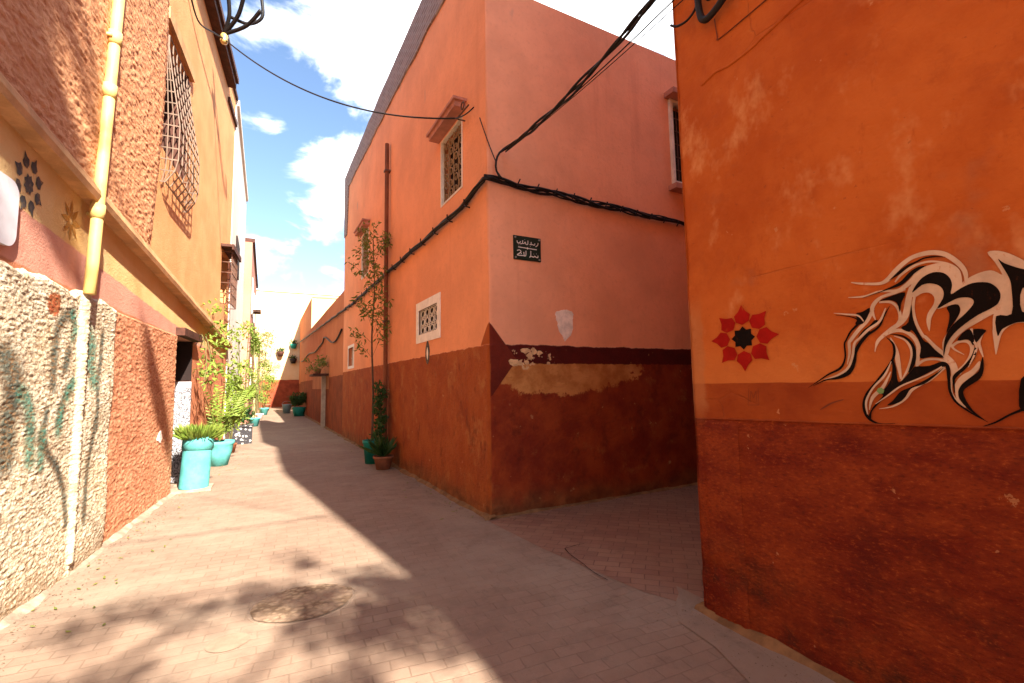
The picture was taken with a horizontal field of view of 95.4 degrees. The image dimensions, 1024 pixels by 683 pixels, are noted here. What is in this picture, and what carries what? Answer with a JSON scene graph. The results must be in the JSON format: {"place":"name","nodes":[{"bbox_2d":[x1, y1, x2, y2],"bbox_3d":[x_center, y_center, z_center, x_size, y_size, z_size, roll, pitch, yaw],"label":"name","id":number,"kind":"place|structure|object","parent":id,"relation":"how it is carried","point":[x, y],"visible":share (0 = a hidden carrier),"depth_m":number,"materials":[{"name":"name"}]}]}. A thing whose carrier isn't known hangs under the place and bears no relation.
{"place":"outdoors","nodes":[
{"label":"outdoors","id":0,"kind":"place"},
{"bbox_2d":[0,406,749,682],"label":"alley paving","id":1,"kind":"structure","parent":0,"point":[301,499],"depth_m":3.42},
{"bbox_2d":[0,481,178,629],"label":"kerb strip","id":2,"kind":"object","parent":1,"relation":"on","point":[19,612],"visible":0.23,"depth_m":4.34,"materials":[{"name":"beige concrete"}]},
{"bbox_2d":[173,421,227,493],"bbox_3d":[-4.980,1.798,7.383,0.816,1.057,0.786,4,-7,-42],"label":"planter barrel","id":3,"kind":"object","parent":1,"relation":"on","point":[197,445],"visible":1,"depth_m":7.21,"materials":[{"name":"teal ceramic"}]},
{"bbox_2d":[205,633,249,652],"bbox_3d":[-1.745,1.848,2.864,0.241,0.001,0.220,2,-6,-28],"label":"mortar patch","id":4,"kind":"object","parent":1,"relation":"on","point":[228,642],"visible":1,"depth_m":2.86,"materials":[{"name":"beige concrete"}]},
{"bbox_2d":[202,378,262,466],"bbox_3d":[-6.071,1.540,9.799,1.334,2.054,1.672,-5,-6,34],"label":"potted palm","id":5,"kind":"object","parent":1,"relation":"on","point":[222,451],"visible":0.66,"depth_m":9.57,"materials":[{"name":"plant"}]},
{"bbox_2d":[223,100,247,438],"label":"white house","id":6,"kind":"structure","parent":1,"relation":"on","point":[239,201],"depth_m":13.92,"materials":[{"name":"paint"}]},
{"bbox_2d":[236,235,239,279],"bbox_3d":[-8.119,-2.447,13.787,0.039,1.000,1.400,2,-6,-28],"label":"window","id":7,"kind":"structure","parent":6,"relation":"in","point":[237,241],"depth_m":13.69,"materials":[{"name":"white"}]},
{"bbox_2d":[225,369,250,452],"bbox_3d":[-6.929,1.705,11.599,0.781,2.088,0.816,2,-6,-28],"label":"potted shrub","id":8,"kind":"object","parent":1,"relation":"on","point":[231,385],"visible":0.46,"depth_m":11.54,"materials":[{"name":"green plant"}]},
{"bbox_2d":[230,404,254,443],"bbox_3d":[-7.875,2.360,13.533,0.781,1.174,0.854,2,-6,-28],"label":"tiled planter","id":9,"kind":"object","parent":1,"relation":"on","point":[242,434],"visible":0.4,"depth_m":13.32,"materials":[{"name":"black tile"}]},
{"bbox_2d":[240,238,257,423],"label":"rose house","id":10,"kind":"structure","parent":1,"relation":"on","point":[250,286],"depth_m":18.17,"materials":[{"name":"paint"}]},
{"bbox_2d":[251,278,253,317],"bbox_3d":[-10.847,-1.820,19.493,0.043,1.500,1.100,2,-6,-28],"label":"window","id":11,"kind":"structure","parent":10,"relation":"in","point":[252,278],"depth_m":19.06,"materials":[{"name":"beige paint"}]},
{"bbox_2d":[253,296,261,313],"bbox_3d":[-11.342,-1.611,20.743,0.344,0.670,1.000,2,-6,-28],"label":"air conditioner","id":12,"kind":"object","parent":10,"relation":"attached to","point":[257,304],"visible":0.93,"depth_m":20.33,"materials":[{"name":"white paint"}]},
{"bbox_2d":[236,320,265,423],"bbox_3d":[-8.894,1.215,15.615,0.964,3.874,1.104,-1,-5,-3],"label":"potted shrub","id":13,"kind":"object","parent":1,"relation":"on","point":[255,339],"visible":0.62,"depth_m":15.71,"materials":[{"name":"green plant"}]},
{"bbox_2d":[31,441,473,631],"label":"fallen leaves","id":14,"kind":"object","parent":1,"relation":"on","point":[104,576],"visible":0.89,"depth_m":4.16,"materials":[{"name":"brown plant"}]},
{"bbox_2d":[253,340,259,416],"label":"sand house","id":15,"kind":"structure","parent":1,"relation":"on","point":[255,361],"depth_m":26.34,"materials":[{"name":"yellow paint"}]},
{"bbox_2d":[250,337,271,426],"bbox_3d":[-10.850,1.581,19.671,1.350,3.960,1.255,2,-6,-28],"label":"potted shrub","id":16,"kind":"object","parent":1,"relation":"on","point":[256,420],"visible":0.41,"depth_m":19.76,"materials":[{"name":"green plant"}]},
{"bbox_2d":[252,327,276,419],"bbox_3d":[-12.876,1.519,23.639,1.710,4.885,1.583,2,-6,-28],"label":"potted shrub","id":17,"kind":"object","parent":1,"relation":"on","point":[262,361],"visible":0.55,"depth_m":23.66,"materials":[{"name":"green plant"}]},
{"bbox_2d":[258,372,277,414],"bbox_3d":[-14.820,3.103,27.939,1.309,2.593,1.797,-1,-5,2],"label":"potted shrub","id":18,"kind":"object","parent":1,"relation":"on","point":[270,379],"visible":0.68,"depth_m":28.01,"materials":[{"name":"green plant"}]},
{"bbox_2d":[258,362,283,410],"bbox_3d":[-17.516,3.118,33.517,1.729,3.686,2.084,0,-5,-12],"label":"potted shrub","id":19,"kind":"object","parent":1,"relation":"on","point":[268,405],"visible":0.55,"depth_m":33.49,"materials":[{"name":"green plant"}]},
{"bbox_2d":[282,401,291,412],"bbox_3d":[-14.265,4.153,29.516,0.580,0.769,0.580,2,-6,-28],"label":"pail","id":20,"kind":"object","parent":1,"relation":"on","point":[286,408],"visible":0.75,"depth_m":29.31,"materials":[{"name":"grey plastic"}]},
{"bbox_2d":[287,392,306,415],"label":"dark shrub","id":21,"kind":"object","parent":1,"relation":"on","point":[298,399],"visible":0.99,"depth_m":26.02,"materials":[{"name":"green plant"}]},
{"bbox_2d":[246,583,355,625],"bbox_3d":[-1.515,1.899,3.390,0.734,0.017,0.634,2,-6,-28],"label":"manhole rim","id":22,"kind":"object","parent":1,"relation":"on","point":[247,617],"visible":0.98,"depth_m":3.27,"materials":[{"name":"metal"}]},
{"bbox_2d":[250,583,352,621],"bbox_3d":[-1.513,1.888,3.392,0.685,0.006,0.592,2,-6,-28],"label":"manhole cover","id":23,"kind":"object","parent":1,"relation":"on","point":[304,602],"visible":1,"depth_m":3.36,"materials":[{"name":"concrete"}]},
{"bbox_2d":[309,373,328,427],"bbox_3d":[-7.685,2.346,18.472,0.550,2.100,1.700,2,-6,-28],"label":"post","id":24,"kind":"object","parent":1,"relation":"on","point":[323,387],"visible":0.96,"depth_m":18.41,"materials":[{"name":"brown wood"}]},
{"bbox_2d":[304,355,327,373],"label":"shelf plant","id":25,"kind":"object","parent":24,"relation":"on","point":[318,370],"visible":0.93,"depth_m":18.18,"materials":[{"name":"green plant"}]},
{"bbox_2d":[300,291,343,434],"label":"garden wall","id":26,"kind":"structure","parent":1,"relation":"on","point":[310,387],"depth_m":18.39,"materials":[{"name":"orange paint"}]},
{"bbox_2d":[301,329,342,361],"bbox_3d":[-9.536,0.381,22.546,0.060,0.516,16.659,2,-6,-28],"label":"slack cable","id":27,"kind":"object","parent":26,"relation":"attached to","point":[323,342],"visible":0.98,"depth_m":18.66,"materials":[{"name":"black rubber"}]},
{"bbox_2d":[344,221,393,463],"bbox_3d":[-2.988,0.005,9.720,0.991,4.983,1.535,2,-6,-28],"label":"sapling","id":28,"kind":"object","parent":1,"relation":"on","point":[368,457],"visible":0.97,"depth_m":9.69,"materials":[{"name":"green plant"}]},
{"bbox_2d":[358,430,397,469],"bbox_3d":[-2.477,2.040,8.893,0.682,0.759,0.842,-1,-5,1],"label":"potted agave","id":29,"kind":"object","parent":1,"relation":"on","point":[382,457],"visible":1,"depth_m":8.72,"materials":[{"name":"plant"}]},
{"bbox_2d":[369,380,389,443],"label":"ivy column","id":30,"kind":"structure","parent":1,"relation":"on","point":[380,420],"depth_m":9.43,"materials":[{"name":"green plant"}]},
{"bbox_2d":[304,415,496,519],"bbox_3d":[-6.956,3.279,17.570,0.183,0.073,28.005,2,-6,-29],"label":"kerb strip","id":31,"kind":"object","parent":1,"relation":"on","point":[448,496],"visible":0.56,"depth_m":7.21,"materials":[{"name":"brown concrete"}]},
{"bbox_2d":[2,442,822,682],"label":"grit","id":32,"kind":"object","parent":1,"relation":"on","point":[354,551],"visible":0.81,"depth_m":3.80,"materials":[{"name":"brown gravel"}]},
{"bbox_2d":[221,0,674,293],"label":"sky","id":33,"kind":"structure","parent":0,"point":[300,146],"materials":[{"name":"blue"}]},
{"bbox_2d":[481,485,703,600],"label":"side alley paving","id":34,"kind":"structure","parent":0,"point":[650,543],"depth_m":4.70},
{"bbox_2d":[564,543,606,579],"bbox_3d":[0.618,1.905,4.058,0.216,0.001,0.858,-1,-5,-4],"label":"paving crack","id":35,"kind":"object","parent":34,"relation":"on","point":[581,562],"visible":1,"depth_m":4.06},
{"bbox_2d":[482,482,697,520],"bbox_3d":[2.655,2.129,6.932,6.730,0.058,0.134,2,-6,-28],"label":"kerb strip","id":36,"kind":"object","parent":34,"relation":"on","point":[486,517],"visible":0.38,"depth_m":6.00,"materials":[{"name":"brown concrete"}]},
{"bbox_2d":[676,586,834,682],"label":"concrete apron","id":37,"kind":"object","parent":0,"point":[746,666],"visible":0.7,"depth_m":2.64,"materials":[{"name":"concrete"}]},
{"bbox_2d":[694,601,854,682],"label":"kerb strip","id":38,"kind":"object","parent":37,"relation":"on","point":[770,643],"visible":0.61,"depth_m":2.69,"materials":[{"name":"brown concrete"}]},
{"label":"ground","id":39,"kind":"structure","parent":0,"visible":0},
{"bbox_2d":[0,0,240,620],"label":"ochre house","id":40,"kind":"structure","parent":39,"relation":"on","point":[118,122],"depth_m":4.49,"materials":[{"name":"paint"}]},
{"bbox_2d":[0,171,18,245],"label":"wall plaque","id":41,"kind":"object","parent":40,"relation":"attached to","point":[9,200],"depth_m":3.13,"materials":[{"name":"white ceramic"}]},
{"bbox_2d":[159,6,199,212],"bbox_3d":[-4.990,-3.306,7.009,0.723,2.448,1.489,5,-8,-47],"label":"window","id":42,"kind":"structure","parent":40,"relation":"in","point":[175,142],"depth_m":7.14,"materials":[{"name":"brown metal"}]},
{"bbox_2d":[171,327,201,482],"bbox_3d":[-5.751,1.083,7.432,1.155,2.520,1.260,2,-6,-28],"label":"doorway","id":43,"kind":"structure","parent":40,"relation":"in","point":[182,396],"depth_m":7.95,"materials":[{"name":"paint"}]},
{"bbox_2d":[193,298,250,391],"bbox_3d":[-5.921,0.052,9.581,0.759,1.963,4.307,1,-6,-21],"label":"creeper","id":44,"kind":"object","parent":40,"relation":"attached to","point":[213,363],"visible":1,"depth_m":8.94,"materials":[{"name":"green plant"}]},
{"bbox_2d":[191,0,264,44],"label":"cable coil","id":45,"kind":"object","parent":40,"relation":"attached to","point":[229,30],"visible":1,"depth_m":8.69,"materials":[{"name":"black rubber"}]},
{"bbox_2d":[226,40,473,118],"bbox_3d":[-2.875,-4.316,7.472,5.536,3.087,0.338,-4,-6,28],"label":"span wire","id":46,"kind":"object","parent":45,"relation":"attached to","point":[346,104],"visible":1,"depth_m":7.28,"materials":[{"name":"black rubber"}]},
{"bbox_2d":[220,243,240,309],"bbox_3d":[-6.663,-1.486,11.040,0.260,1.351,1.204,1,-6,-23],"label":"window","id":47,"kind":"structure","parent":40,"relation":"in","point":[231,251],"depth_m":10.93,"materials":[{"name":"brown wood"}]},
{"bbox_2d":[255,289,340,407],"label":"end wall","id":48,"kind":"structure","parent":39,"relation":"on","point":[282,313],"depth_m":40.54,"materials":[{"name":"white paint"}]},
{"bbox_2d":[276,347,284,356],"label":"wall pot","id":49,"kind":"object","parent":48,"relation":"attached to","point":[280,353],"depth_m":40.03,"materials":[{"name":"brown ceramic"}]},
{"bbox_2d":[288,355,296,363],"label":"wall pot","id":50,"kind":"object","parent":48,"relation":"attached to","point":[293,360],"depth_m":40.43,"materials":[{"name":"black ceramic"}]},
{"bbox_2d":[289,339,296,348],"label":"wall pot","id":51,"kind":"object","parent":48,"relation":"attached to","point":[293,345],"depth_m":40.55,"materials":[{"name":"teal ceramic"}]},
{"bbox_2d":[299,296,336,406],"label":"yellow house","id":52,"kind":"structure","parent":39,"relation":"on","point":[316,309],"depth_m":31.73,"materials":[{"name":"paint"}]},
{"bbox_2d":[342,0,696,514],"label":"corner house","id":53,"kind":"structure","parent":39,"relation":"on","point":[560,374],"depth_m":6.62,"materials":[{"name":"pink paint"}]},
{"bbox_2d":[348,344,353,368],"bbox_3d":[-4.701,0.451,13.769,0.142,0.700,1.000,2,-6,-28],"label":"window","id":54,"kind":"structure","parent":53,"relation":"in","point":[349,367],"depth_m":13.87,"materials":[{"name":"white paint"}]},
{"bbox_2d":[354,218,369,279],"bbox_3d":[-3.948,-2.386,12.287,0.250,1.350,1.203,2,-6,-29],"label":"window","id":55,"kind":"structure","parent":53,"relation":"in","point":[360,225],"depth_m":12.42,"materials":[{"name":"orange paint"}]},
{"bbox_2d":[416,292,440,343],"bbox_3d":[-1.341,-0.355,7.649,0.111,0.700,1.212,2,-6,-29],"label":"window","id":56,"kind":"structure","parent":53,"relation":"in","point":[430,314],"depth_m":7.64,"materials":[{"name":"white paint"}]},
{"bbox_2d":[426,95,466,207],"bbox_3d":[-0.916,-2.717,6.905,0.375,1.210,1.160,2,-6,-28],"label":"window","id":57,"kind":"structure","parent":53,"relation":"in","point":[440,127],"depth_m":6.96,"materials":[{"name":"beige paint"}]},
{"bbox_2d":[456,101,468,121],"bbox_3d":[-0.624,-3.148,6.303,0.132,0.170,0.412,2,-6,-28],"label":"wire bracket","id":58,"kind":"object","parent":53,"relation":"attached to","point":[465,108],"visible":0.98,"depth_m":6.28,"materials":[{"name":"metal"}]},
{"bbox_2d":[299,174,683,342],"bbox_3d":[-4.006,-0.811,19.631,7.436,0.704,28.260,2,-6,-28],"label":"wall cable","id":59,"kind":"object","parent":53,"relation":"attached to","point":[538,190],"depth_m":6.55,"materials":[{"name":"black rubber"}]},
{"bbox_2d":[513,235,540,261],"bbox_3d":[0.196,-1.187,5.960,0.400,0.310,0.022,2,-6,-28],"label":"street sign","id":60,"kind":"object","parent":53,"relation":"attached to","point":[526,248],"visible":1,"depth_m":5.95,"materials":[{"name":"black metal"}]},
{"bbox_2d":[479,0,682,179],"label":"overhead cable","id":61,"kind":"object","parent":53,"relation":"attached to","point":[625,33],"visible":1,"depth_m":4.32,"materials":[{"name":"black rubber"}]},
{"bbox_2d":[664,86,682,193],"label":"window","id":62,"kind":"structure","parent":53,"relation":"in","point":[671,94],"depth_m":7.41,"materials":[{"name":"beige paint"}]},
{"bbox_2d":[672,0,1023,682],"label":"graffiti house","id":63,"kind":"structure","parent":39,"relation":"on","point":[852,171],"depth_m":2.35,"materials":[{"name":"orange paint"}]},
{"bbox_2d":[670,0,725,27],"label":"cable coil","id":64,"kind":"object","parent":63,"relation":"attached to","point":[702,18],"visible":1,"depth_m":3.21,"materials":[{"name":"black rubber"}]},
{"bbox_2d":[714,0,765,40],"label":"thin wire","id":65,"kind":"object","parent":63,"relation":"attached to","point":[717,39],"visible":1,"depth_m":3.06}
]}

